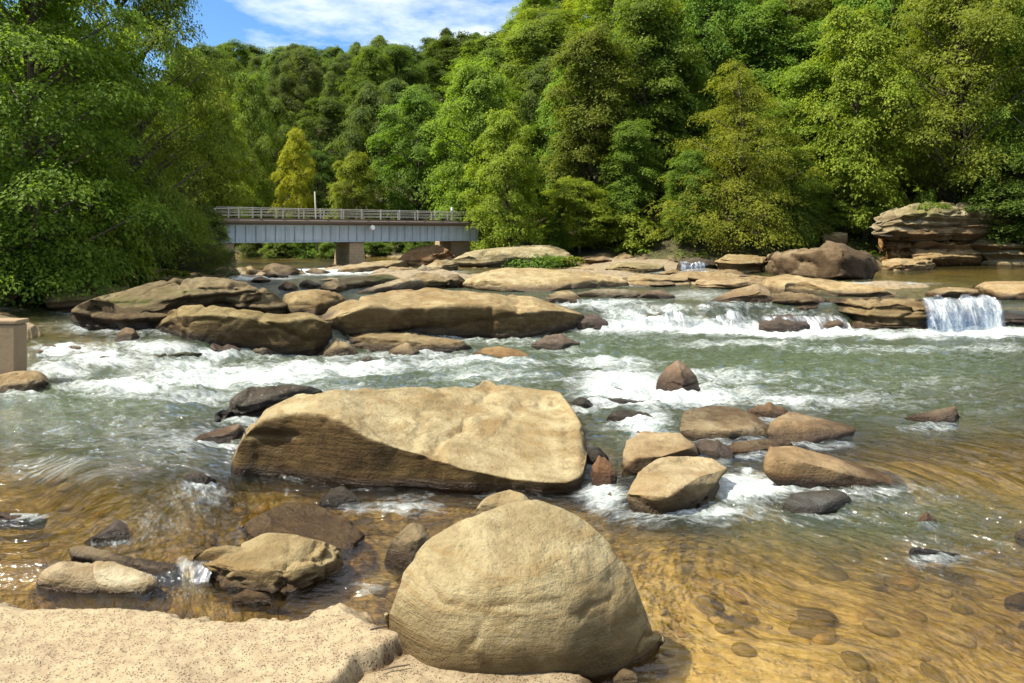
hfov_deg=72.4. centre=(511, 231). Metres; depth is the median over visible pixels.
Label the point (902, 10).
broadleaf tree
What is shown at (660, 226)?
shrub
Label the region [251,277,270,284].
rock
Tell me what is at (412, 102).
broadleaf tree
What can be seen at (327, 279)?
rock
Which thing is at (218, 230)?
broadleaf tree
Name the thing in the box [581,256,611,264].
rock
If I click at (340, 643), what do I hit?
rock slab
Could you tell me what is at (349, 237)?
footbridge
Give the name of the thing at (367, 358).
rock
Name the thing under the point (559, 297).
rock
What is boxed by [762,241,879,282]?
boulder
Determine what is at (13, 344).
concrete wall
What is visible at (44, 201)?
broadleaf tree
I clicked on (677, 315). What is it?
waterfall
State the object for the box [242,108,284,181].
broadleaf tree
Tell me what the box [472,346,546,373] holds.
rock
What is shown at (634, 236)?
shrub
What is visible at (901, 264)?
rock
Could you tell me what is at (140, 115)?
broadleaf tree
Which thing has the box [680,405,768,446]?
rock
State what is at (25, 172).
broadleaf tree
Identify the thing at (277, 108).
broadleaf tree
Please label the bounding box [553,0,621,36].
broadleaf tree
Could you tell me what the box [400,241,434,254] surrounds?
shrub
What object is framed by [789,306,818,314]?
rock
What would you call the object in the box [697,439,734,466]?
rock
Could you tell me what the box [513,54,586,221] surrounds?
broadleaf tree
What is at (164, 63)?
broadleaf tree
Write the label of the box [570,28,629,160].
broadleaf tree
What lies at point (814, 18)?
broadleaf tree
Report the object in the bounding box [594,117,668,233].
broadleaf tree
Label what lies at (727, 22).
broadleaf tree
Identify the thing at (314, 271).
rock
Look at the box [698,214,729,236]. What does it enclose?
shrub
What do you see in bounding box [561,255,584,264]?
weed
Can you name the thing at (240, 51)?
broadleaf tree
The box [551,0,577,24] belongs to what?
broadleaf tree
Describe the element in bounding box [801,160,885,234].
broadleaf tree
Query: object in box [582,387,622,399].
rock
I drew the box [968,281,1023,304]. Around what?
rock
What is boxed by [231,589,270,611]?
rock
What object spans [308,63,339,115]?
broadleaf tree
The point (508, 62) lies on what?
broadleaf tree
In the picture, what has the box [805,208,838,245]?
shrub
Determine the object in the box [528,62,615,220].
broadleaf tree
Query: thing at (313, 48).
broadleaf tree
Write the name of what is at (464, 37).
broadleaf tree
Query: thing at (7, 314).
rock
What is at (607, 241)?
shrub
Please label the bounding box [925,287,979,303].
rock
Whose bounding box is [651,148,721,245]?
broadleaf tree
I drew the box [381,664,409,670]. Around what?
twig
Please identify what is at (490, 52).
broadleaf tree
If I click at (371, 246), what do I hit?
shrub
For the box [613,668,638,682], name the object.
rock
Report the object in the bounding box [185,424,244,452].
rock
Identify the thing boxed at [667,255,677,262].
rock
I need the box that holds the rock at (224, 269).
[207,266,239,276]
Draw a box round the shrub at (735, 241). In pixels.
[706,237,747,254]
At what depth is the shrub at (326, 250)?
66.91 m
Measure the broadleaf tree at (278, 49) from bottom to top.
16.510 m
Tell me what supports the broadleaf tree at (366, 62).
on the ground
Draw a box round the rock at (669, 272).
[658,270,687,274]
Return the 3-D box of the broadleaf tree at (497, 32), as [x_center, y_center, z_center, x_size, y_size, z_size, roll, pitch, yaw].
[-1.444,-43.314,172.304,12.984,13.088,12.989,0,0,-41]
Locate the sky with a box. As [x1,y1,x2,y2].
[3,0,615,87]
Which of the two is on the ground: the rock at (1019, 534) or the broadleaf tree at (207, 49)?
the broadleaf tree at (207, 49)
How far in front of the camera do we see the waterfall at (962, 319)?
23.57 m
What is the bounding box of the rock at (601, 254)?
[590,253,610,256]
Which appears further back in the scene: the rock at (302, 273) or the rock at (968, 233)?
the rock at (968, 233)
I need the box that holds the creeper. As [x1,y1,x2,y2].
[501,252,579,268]
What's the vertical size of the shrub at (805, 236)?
3.817 m
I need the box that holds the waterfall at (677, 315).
[607,308,766,334]
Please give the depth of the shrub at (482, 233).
62.05 m
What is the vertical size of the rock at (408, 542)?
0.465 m
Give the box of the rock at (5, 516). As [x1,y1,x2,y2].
[0,512,47,529]
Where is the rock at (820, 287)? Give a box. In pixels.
[761,274,896,303]
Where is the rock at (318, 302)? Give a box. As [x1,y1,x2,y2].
[283,289,345,316]
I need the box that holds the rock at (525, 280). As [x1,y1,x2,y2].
[460,267,628,295]
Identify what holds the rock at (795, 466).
on the ground
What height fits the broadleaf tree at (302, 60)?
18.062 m
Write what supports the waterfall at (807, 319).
on the rock at (791, 323)
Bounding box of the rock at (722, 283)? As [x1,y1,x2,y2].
[695,276,764,294]
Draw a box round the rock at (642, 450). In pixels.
[618,431,697,493]
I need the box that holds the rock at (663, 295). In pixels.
[636,289,675,304]
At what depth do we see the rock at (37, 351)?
17.84 m
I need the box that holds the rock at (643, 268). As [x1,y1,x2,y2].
[605,262,664,273]
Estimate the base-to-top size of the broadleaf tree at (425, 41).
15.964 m
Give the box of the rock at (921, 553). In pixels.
[909,547,960,563]
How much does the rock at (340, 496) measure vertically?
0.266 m
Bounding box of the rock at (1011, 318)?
[929,299,1023,329]
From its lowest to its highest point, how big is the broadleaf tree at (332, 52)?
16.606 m
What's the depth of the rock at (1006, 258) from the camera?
52.68 m
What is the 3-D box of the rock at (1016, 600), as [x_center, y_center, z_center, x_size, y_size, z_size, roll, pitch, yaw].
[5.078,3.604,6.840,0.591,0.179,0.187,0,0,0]
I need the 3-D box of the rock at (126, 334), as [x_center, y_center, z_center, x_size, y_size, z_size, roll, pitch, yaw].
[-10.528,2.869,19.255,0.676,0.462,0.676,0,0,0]
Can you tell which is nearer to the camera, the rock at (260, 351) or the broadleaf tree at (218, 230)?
the rock at (260, 351)
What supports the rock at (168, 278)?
on the ground
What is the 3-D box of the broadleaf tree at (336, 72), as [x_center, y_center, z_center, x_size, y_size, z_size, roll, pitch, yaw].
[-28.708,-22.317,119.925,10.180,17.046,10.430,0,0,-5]
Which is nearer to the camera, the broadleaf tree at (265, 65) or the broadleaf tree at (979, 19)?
the broadleaf tree at (979, 19)
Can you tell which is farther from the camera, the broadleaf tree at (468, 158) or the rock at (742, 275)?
the broadleaf tree at (468, 158)
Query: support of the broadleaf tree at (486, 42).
on the ground
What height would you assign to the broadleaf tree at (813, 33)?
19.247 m
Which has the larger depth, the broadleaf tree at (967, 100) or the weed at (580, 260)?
the broadleaf tree at (967, 100)
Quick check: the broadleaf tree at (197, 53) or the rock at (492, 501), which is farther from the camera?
the broadleaf tree at (197, 53)
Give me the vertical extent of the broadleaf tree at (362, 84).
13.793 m
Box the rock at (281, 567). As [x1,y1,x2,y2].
[193,533,347,602]
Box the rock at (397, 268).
[388,266,414,269]
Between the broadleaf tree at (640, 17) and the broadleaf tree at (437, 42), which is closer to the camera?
the broadleaf tree at (640, 17)
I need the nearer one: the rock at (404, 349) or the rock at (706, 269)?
the rock at (404, 349)
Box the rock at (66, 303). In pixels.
[42,285,129,315]
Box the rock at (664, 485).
[626,456,727,533]
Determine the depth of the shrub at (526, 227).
62.97 m
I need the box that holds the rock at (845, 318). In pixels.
[831,315,849,321]
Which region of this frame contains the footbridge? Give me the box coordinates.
[185,206,480,268]
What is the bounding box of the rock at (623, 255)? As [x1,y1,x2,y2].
[612,252,633,258]
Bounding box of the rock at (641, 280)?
[626,274,691,289]
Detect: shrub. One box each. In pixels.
[0,203,83,308]
[0,288,23,308]
[40,223,91,308]
[51,202,162,288]
[236,243,271,258]
[257,242,298,259]
[278,242,323,259]
[314,242,335,260]
[334,242,369,259]
[363,242,394,254]
[385,241,410,250]
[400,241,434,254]
[464,212,500,250]
[490,214,541,245]
[517,229,561,247]
[541,217,575,251]
[589,230,626,247]
[606,210,658,255]
[653,210,677,239]
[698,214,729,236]
[706,237,747,254]
[755,227,779,239]
[774,207,822,249]
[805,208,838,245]
[911,186,942,202]
[951,178,1023,231]
[1003,199,1023,238]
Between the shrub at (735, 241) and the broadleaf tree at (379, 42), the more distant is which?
the broadleaf tree at (379, 42)
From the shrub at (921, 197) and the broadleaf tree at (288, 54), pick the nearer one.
the shrub at (921, 197)
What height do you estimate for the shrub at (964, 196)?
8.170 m
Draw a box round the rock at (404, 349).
[389,343,421,360]
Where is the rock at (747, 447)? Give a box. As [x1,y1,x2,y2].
[728,439,792,462]
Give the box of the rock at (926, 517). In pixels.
[917,512,936,530]
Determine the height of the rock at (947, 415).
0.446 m
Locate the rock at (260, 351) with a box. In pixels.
[248,347,278,361]
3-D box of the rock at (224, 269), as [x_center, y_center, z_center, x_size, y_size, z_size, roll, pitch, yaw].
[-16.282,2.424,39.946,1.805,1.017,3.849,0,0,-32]
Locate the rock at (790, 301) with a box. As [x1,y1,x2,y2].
[765,292,829,312]
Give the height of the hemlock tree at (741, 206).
15.986 m
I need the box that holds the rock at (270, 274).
[263,271,289,281]
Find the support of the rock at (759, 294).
on the ground
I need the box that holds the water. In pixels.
[0,254,1023,682]
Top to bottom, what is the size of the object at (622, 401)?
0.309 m
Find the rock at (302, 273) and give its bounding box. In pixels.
[298,271,305,276]
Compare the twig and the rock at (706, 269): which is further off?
the rock at (706, 269)
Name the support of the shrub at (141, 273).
on the ground
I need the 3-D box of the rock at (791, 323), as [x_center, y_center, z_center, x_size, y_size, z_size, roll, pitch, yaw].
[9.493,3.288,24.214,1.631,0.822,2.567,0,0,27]
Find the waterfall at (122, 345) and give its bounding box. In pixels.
[108,340,168,368]
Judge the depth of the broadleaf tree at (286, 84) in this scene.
108.58 m
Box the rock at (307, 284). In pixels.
[299,280,321,289]
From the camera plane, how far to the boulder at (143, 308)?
20.37 m
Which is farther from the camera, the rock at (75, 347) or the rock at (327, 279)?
the rock at (327, 279)
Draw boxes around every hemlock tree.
[119,120,247,279]
[638,58,837,258]
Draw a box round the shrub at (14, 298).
[0,288,23,308]
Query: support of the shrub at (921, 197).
on the ground
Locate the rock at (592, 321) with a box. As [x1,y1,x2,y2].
[576,314,610,334]
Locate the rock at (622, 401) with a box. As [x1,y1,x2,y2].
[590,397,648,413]
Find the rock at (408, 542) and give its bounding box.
[384,523,429,575]
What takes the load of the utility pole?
on the ground
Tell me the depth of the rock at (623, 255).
55.64 m
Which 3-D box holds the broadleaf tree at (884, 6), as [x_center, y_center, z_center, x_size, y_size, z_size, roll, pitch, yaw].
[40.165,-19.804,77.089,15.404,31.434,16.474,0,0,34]
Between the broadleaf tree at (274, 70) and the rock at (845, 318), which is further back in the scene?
the broadleaf tree at (274, 70)
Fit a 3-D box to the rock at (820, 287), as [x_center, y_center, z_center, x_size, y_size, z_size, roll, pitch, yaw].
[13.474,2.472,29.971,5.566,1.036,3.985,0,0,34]
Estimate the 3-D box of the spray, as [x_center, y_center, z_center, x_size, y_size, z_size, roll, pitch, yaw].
[0.784,2.917,29.092,41.034,1.300,40.328,0,0,0]
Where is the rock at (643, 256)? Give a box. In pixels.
[639,252,647,259]
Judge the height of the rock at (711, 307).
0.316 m
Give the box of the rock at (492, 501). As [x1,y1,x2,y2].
[475,490,528,515]
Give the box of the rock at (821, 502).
[781,490,853,520]
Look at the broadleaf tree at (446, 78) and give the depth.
122.95 m
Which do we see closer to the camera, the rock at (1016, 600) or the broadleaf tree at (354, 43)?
the rock at (1016, 600)
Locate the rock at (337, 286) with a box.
[320,279,348,295]
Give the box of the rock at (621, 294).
[576,289,640,306]
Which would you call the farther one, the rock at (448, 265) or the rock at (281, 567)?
the rock at (448, 265)
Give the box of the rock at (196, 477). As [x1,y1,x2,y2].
[182,471,217,491]
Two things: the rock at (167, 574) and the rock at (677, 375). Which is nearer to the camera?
the rock at (167, 574)
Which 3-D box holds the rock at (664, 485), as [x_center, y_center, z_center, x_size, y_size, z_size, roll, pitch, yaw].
[2.234,3.582,9.473,0.897,0.750,1.612,0,0,39]
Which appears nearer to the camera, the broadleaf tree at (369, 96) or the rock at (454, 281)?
the rock at (454, 281)
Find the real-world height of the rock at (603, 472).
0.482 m
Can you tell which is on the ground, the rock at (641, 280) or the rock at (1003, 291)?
the rock at (641, 280)
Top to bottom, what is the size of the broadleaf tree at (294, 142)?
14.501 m
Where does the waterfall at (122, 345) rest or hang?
on the water
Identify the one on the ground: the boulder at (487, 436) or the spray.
the boulder at (487, 436)
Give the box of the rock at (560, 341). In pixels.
[531,333,579,349]
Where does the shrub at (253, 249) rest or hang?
on the ground
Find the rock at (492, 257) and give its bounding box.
[451,245,577,267]
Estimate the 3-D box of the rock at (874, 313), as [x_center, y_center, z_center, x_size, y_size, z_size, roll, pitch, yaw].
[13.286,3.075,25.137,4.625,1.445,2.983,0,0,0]
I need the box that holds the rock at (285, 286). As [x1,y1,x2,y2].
[278,281,298,292]
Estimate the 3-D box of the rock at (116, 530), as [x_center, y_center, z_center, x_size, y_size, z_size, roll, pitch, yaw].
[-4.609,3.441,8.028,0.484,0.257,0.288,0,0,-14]
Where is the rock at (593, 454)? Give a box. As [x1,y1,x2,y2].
[587,447,608,468]
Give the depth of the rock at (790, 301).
25.17 m
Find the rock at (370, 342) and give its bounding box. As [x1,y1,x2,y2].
[341,331,473,364]
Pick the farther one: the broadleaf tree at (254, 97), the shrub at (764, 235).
the broadleaf tree at (254, 97)
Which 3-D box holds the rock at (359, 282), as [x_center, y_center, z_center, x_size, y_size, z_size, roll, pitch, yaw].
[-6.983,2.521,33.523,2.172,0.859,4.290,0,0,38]
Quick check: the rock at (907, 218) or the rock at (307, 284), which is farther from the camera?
the rock at (907, 218)
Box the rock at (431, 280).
[411,272,446,289]
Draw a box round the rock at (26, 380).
[0,371,49,404]
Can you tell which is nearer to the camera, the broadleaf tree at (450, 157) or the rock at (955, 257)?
the rock at (955, 257)
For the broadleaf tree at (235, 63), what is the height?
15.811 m
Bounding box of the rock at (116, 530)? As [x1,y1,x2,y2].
[84,519,129,547]
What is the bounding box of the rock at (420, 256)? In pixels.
[398,245,455,267]
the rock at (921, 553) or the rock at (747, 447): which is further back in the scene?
the rock at (747, 447)
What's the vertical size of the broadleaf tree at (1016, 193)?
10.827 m
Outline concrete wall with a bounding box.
[0,318,28,411]
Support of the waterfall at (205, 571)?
in the water
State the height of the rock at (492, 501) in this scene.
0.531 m
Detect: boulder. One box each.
[70,277,287,337]
[151,305,332,360]
[230,380,587,499]
[321,287,583,343]
[384,500,664,682]
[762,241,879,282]
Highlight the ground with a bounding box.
[0,81,1023,682]
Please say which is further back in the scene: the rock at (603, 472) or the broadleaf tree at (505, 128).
the broadleaf tree at (505, 128)
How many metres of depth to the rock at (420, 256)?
53.78 m
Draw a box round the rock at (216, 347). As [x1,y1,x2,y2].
[206,343,241,360]
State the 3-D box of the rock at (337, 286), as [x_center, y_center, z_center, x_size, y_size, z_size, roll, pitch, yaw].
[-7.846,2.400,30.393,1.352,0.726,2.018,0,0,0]
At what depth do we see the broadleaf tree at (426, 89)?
102.07 m
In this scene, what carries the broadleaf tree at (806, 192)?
on the ground
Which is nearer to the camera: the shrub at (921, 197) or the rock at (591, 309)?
the rock at (591, 309)
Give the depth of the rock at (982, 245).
53.02 m
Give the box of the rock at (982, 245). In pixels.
[969,234,1023,259]
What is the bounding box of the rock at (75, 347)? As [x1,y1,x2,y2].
[68,345,81,351]
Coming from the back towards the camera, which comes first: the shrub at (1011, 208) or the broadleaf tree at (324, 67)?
the broadleaf tree at (324, 67)
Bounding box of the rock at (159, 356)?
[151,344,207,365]
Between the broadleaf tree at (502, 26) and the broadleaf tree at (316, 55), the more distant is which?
the broadleaf tree at (502, 26)
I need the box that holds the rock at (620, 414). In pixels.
[604,409,651,428]
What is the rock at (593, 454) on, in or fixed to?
in the water
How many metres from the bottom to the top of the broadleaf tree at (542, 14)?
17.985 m
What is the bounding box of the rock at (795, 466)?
[763,446,906,505]
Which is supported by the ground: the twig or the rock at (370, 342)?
the rock at (370, 342)
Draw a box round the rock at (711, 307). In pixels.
[700,302,716,310]
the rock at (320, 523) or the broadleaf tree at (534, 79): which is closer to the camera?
the rock at (320, 523)
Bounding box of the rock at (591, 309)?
[586,305,617,311]
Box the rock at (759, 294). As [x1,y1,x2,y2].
[709,284,772,310]
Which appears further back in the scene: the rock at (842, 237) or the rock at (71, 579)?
the rock at (842, 237)
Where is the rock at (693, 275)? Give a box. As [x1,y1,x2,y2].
[671,271,740,280]
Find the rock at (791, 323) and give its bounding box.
[758,314,811,338]
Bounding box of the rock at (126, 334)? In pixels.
[115,327,139,344]
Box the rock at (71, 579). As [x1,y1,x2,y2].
[36,561,100,598]
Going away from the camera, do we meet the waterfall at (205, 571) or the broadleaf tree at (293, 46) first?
the waterfall at (205, 571)
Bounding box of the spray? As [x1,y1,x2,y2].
[58,267,1021,503]
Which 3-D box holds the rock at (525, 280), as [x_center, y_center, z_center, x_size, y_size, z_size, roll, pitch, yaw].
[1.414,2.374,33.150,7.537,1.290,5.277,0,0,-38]
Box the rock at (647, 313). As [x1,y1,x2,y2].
[644,310,673,316]
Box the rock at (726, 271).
[714,269,742,273]
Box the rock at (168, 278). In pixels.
[128,269,227,287]
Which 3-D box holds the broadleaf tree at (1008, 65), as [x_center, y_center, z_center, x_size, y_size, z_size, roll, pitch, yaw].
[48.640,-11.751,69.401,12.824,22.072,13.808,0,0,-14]
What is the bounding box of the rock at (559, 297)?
[545,290,580,307]
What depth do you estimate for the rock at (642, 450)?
10.56 m
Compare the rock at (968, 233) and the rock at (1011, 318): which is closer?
the rock at (1011, 318)
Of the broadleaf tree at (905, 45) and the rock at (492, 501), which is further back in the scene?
the broadleaf tree at (905, 45)
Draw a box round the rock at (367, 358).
[361,356,374,366]
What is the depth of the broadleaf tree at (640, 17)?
63.88 m
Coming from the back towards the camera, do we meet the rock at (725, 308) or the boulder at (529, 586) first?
the rock at (725, 308)
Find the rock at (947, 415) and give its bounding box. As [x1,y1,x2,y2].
[900,406,961,431]
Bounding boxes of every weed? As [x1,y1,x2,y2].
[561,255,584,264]
[909,201,957,210]
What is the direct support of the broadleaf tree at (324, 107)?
on the ground
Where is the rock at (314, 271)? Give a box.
[305,268,331,277]
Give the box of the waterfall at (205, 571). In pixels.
[167,563,207,600]
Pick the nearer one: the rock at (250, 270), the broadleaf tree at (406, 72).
the rock at (250, 270)
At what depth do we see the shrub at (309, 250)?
68.74 m
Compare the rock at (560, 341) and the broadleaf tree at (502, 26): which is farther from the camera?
the broadleaf tree at (502, 26)
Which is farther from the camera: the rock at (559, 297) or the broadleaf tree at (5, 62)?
the broadleaf tree at (5, 62)
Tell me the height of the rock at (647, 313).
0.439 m
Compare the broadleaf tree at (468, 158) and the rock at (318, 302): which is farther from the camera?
the broadleaf tree at (468, 158)
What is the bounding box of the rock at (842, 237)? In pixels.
[822,232,847,244]
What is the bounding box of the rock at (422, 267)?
[413,264,434,270]
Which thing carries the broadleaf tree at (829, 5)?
on the ground
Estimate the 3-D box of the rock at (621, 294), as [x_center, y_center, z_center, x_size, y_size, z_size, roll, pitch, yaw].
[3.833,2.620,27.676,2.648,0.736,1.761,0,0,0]
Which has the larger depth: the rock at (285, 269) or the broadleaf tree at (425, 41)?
the broadleaf tree at (425, 41)
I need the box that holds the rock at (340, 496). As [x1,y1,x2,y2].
[318,486,361,510]
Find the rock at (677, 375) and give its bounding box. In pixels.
[656,360,699,410]
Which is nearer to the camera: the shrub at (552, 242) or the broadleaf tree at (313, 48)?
the shrub at (552, 242)
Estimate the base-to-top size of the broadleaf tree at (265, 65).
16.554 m
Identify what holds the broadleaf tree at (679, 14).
on the ground
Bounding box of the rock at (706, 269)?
[683,268,717,271]
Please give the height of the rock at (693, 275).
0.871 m
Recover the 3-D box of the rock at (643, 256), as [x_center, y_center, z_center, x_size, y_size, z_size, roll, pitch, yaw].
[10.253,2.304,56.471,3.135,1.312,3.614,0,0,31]
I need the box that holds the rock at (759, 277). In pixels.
[749,275,767,278]
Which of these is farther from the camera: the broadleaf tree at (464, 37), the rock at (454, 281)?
the broadleaf tree at (464, 37)
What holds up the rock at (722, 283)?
on the ground
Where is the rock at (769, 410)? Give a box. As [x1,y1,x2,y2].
[747,402,787,423]
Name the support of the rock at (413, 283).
on the ground
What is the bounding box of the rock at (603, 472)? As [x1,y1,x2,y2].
[590,455,616,486]
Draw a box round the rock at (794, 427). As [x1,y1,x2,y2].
[767,412,855,458]
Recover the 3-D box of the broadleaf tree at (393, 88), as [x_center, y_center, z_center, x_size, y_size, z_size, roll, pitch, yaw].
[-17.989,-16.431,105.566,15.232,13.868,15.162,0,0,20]
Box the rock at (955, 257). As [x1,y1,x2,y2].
[908,248,982,268]
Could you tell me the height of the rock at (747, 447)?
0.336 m
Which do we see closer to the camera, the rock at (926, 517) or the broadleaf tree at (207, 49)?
the rock at (926, 517)
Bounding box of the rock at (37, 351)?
[35,348,45,356]
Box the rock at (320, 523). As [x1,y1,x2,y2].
[238,502,364,558]
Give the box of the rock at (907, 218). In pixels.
[869,202,996,240]
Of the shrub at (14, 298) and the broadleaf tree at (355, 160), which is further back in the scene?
the broadleaf tree at (355, 160)
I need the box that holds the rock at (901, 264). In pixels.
[879,258,935,274]
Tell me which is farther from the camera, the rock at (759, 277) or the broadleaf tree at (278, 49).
the broadleaf tree at (278, 49)
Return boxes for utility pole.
[314,192,318,252]
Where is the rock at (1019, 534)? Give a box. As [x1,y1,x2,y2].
[1014,527,1023,547]
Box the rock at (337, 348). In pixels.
[320,339,357,361]
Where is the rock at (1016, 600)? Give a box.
[1004,592,1023,611]
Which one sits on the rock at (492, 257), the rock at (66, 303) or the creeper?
the creeper
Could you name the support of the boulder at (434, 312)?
on the ground
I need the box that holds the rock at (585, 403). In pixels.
[570,397,596,414]
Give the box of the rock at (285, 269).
[258,263,303,279]
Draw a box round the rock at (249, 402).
[206,384,322,429]
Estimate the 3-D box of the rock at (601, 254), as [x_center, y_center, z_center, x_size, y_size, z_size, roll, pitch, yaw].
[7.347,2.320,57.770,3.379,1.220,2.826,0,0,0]
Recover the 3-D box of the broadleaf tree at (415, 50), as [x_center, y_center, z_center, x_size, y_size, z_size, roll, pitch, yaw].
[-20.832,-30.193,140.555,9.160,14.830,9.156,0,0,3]
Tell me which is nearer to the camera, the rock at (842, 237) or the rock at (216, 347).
the rock at (216, 347)
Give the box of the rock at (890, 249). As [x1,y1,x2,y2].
[876,238,974,266]
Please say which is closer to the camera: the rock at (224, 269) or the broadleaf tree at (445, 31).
the rock at (224, 269)
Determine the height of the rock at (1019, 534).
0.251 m
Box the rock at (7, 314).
[3,313,18,317]
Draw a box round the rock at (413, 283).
[356,277,422,296]
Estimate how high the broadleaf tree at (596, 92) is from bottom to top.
19.627 m
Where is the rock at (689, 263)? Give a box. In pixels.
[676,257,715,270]
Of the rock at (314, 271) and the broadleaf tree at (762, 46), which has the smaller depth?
the rock at (314, 271)
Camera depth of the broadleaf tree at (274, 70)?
126.08 m
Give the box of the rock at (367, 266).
[337,260,408,273]
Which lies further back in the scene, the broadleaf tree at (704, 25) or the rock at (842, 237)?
the broadleaf tree at (704, 25)
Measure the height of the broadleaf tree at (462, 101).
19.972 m
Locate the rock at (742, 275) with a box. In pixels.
[733,273,758,276]
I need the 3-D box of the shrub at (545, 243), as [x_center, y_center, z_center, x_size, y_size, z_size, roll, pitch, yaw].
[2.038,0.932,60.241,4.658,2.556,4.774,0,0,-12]
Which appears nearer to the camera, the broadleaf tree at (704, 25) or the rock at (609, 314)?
the rock at (609, 314)
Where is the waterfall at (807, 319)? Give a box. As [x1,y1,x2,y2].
[765,316,857,332]
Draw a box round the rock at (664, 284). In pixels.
[645,281,675,291]
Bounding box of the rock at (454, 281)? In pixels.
[444,274,464,290]
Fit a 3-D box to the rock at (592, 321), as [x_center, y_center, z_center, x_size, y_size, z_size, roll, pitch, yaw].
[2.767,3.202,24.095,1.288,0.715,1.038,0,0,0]
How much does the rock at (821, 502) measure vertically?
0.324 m
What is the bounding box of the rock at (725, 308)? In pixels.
[718,305,745,311]
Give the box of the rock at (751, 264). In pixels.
[714,254,767,274]
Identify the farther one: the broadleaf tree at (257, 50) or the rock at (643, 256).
the broadleaf tree at (257, 50)
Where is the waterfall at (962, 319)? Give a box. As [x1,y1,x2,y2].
[926,296,1014,331]
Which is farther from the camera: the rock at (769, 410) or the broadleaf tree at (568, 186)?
the broadleaf tree at (568, 186)
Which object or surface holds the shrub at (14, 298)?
on the ground
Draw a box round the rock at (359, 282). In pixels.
[324,274,399,293]
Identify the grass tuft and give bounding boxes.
[153,269,191,278]
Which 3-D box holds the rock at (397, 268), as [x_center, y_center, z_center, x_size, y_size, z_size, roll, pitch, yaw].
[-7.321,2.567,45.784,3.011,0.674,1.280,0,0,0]
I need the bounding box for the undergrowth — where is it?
[1,144,947,288]
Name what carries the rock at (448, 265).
on the ground
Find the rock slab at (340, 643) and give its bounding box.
[0,602,591,682]
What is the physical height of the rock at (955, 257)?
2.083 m
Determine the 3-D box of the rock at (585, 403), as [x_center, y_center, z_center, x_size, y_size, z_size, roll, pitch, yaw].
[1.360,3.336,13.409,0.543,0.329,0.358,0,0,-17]
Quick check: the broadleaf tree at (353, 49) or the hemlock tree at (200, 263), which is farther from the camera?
the broadleaf tree at (353, 49)
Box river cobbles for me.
[0,459,1019,682]
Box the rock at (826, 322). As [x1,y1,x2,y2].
[811,316,849,336]
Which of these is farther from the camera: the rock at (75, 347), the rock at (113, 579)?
the rock at (75, 347)
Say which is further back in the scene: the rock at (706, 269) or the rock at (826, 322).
the rock at (706, 269)
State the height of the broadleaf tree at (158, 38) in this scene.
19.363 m
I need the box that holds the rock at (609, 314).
[605,309,626,318]
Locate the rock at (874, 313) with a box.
[826,297,938,338]
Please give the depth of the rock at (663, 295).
26.55 m
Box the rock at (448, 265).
[426,260,457,271]
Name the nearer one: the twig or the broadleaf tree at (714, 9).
the twig
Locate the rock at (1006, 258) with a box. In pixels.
[978,250,1023,268]
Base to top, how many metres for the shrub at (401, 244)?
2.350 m
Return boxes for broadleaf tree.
[0,0,114,214]
[0,0,197,306]
[0,0,250,280]
[0,42,34,207]
[9,47,148,222]
[87,69,164,230]
[142,47,242,248]
[158,50,263,248]
[158,56,173,77]
[172,203,251,269]
[184,41,236,85]
[215,38,258,72]
[215,57,250,103]
[216,117,266,250]
[219,70,271,138]
[226,71,284,217]
[237,42,268,69]
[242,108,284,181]
[243,95,302,207]
[248,54,268,83]
[250,53,293,95]
[252,45,288,77]
[256,70,312,165]
[264,52,296,131]
[267,126,319,246]
[277,47,332,140]
[279,43,311,83]
[283,47,322,118]
[292,149,336,218]
[295,96,363,177]
[297,44,319,52]
[302,48,327,93]
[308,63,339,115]
[312,52,363,146]
[318,150,389,219]
[319,46,345,59]
[320,45,345,90]
[321,83,407,215]
[334,44,394,132]
[335,43,361,94]
[345,78,421,163]
[346,41,359,52]
[347,78,381,161]
[349,34,398,104]
[363,84,457,219]
[371,43,429,123]
[387,43,426,79]
[396,83,442,167]
[405,57,452,103]
[414,101,465,209]
[415,37,438,65]
[417,57,545,249]
[422,34,473,100]
[432,56,475,102]
[434,27,454,69]
[439,30,484,78]
[439,92,514,213]
[442,68,511,218]
[444,30,508,90]
[449,47,524,116]
[456,107,556,249]
[491,4,583,75]
[494,8,588,185]
[494,48,521,105]
[496,28,507,36]
[500,22,514,29]
[503,0,555,54]
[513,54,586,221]
[523,12,560,88]
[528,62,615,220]
[531,175,625,253]
[539,18,643,227]
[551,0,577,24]
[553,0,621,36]
[570,0,627,61]
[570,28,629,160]
[581,0,711,209]
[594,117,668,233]
[599,1,702,182]
[620,18,725,200]
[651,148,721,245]
[675,0,767,176]
[682,0,795,106]
[698,0,759,146]
[713,0,817,183]
[723,0,849,159]
[750,60,875,206]
[760,148,832,245]
[767,14,896,203]
[778,1,828,74]
[788,1,931,241]
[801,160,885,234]
[814,0,873,29]
[817,0,941,149]
[831,0,1023,202]
[837,10,972,191]
[864,0,948,23]
[891,0,1020,154]
[905,7,1016,201]
[928,10,1023,180]
[937,137,1023,249]
[947,0,1023,213]
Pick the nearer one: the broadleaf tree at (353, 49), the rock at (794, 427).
the rock at (794, 427)
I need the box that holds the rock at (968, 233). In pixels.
[881,215,1012,242]
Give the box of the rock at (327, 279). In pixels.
[319,277,336,284]
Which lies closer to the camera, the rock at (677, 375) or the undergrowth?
the rock at (677, 375)
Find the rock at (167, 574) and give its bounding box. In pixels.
[68,545,182,586]
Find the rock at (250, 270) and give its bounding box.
[242,266,259,274]
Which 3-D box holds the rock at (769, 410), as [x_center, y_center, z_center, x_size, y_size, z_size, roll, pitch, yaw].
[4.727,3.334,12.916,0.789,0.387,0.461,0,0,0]
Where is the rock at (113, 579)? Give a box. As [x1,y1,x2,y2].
[89,561,162,597]
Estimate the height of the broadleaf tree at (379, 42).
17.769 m
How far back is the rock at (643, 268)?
44.03 m
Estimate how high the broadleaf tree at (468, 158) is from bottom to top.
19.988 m

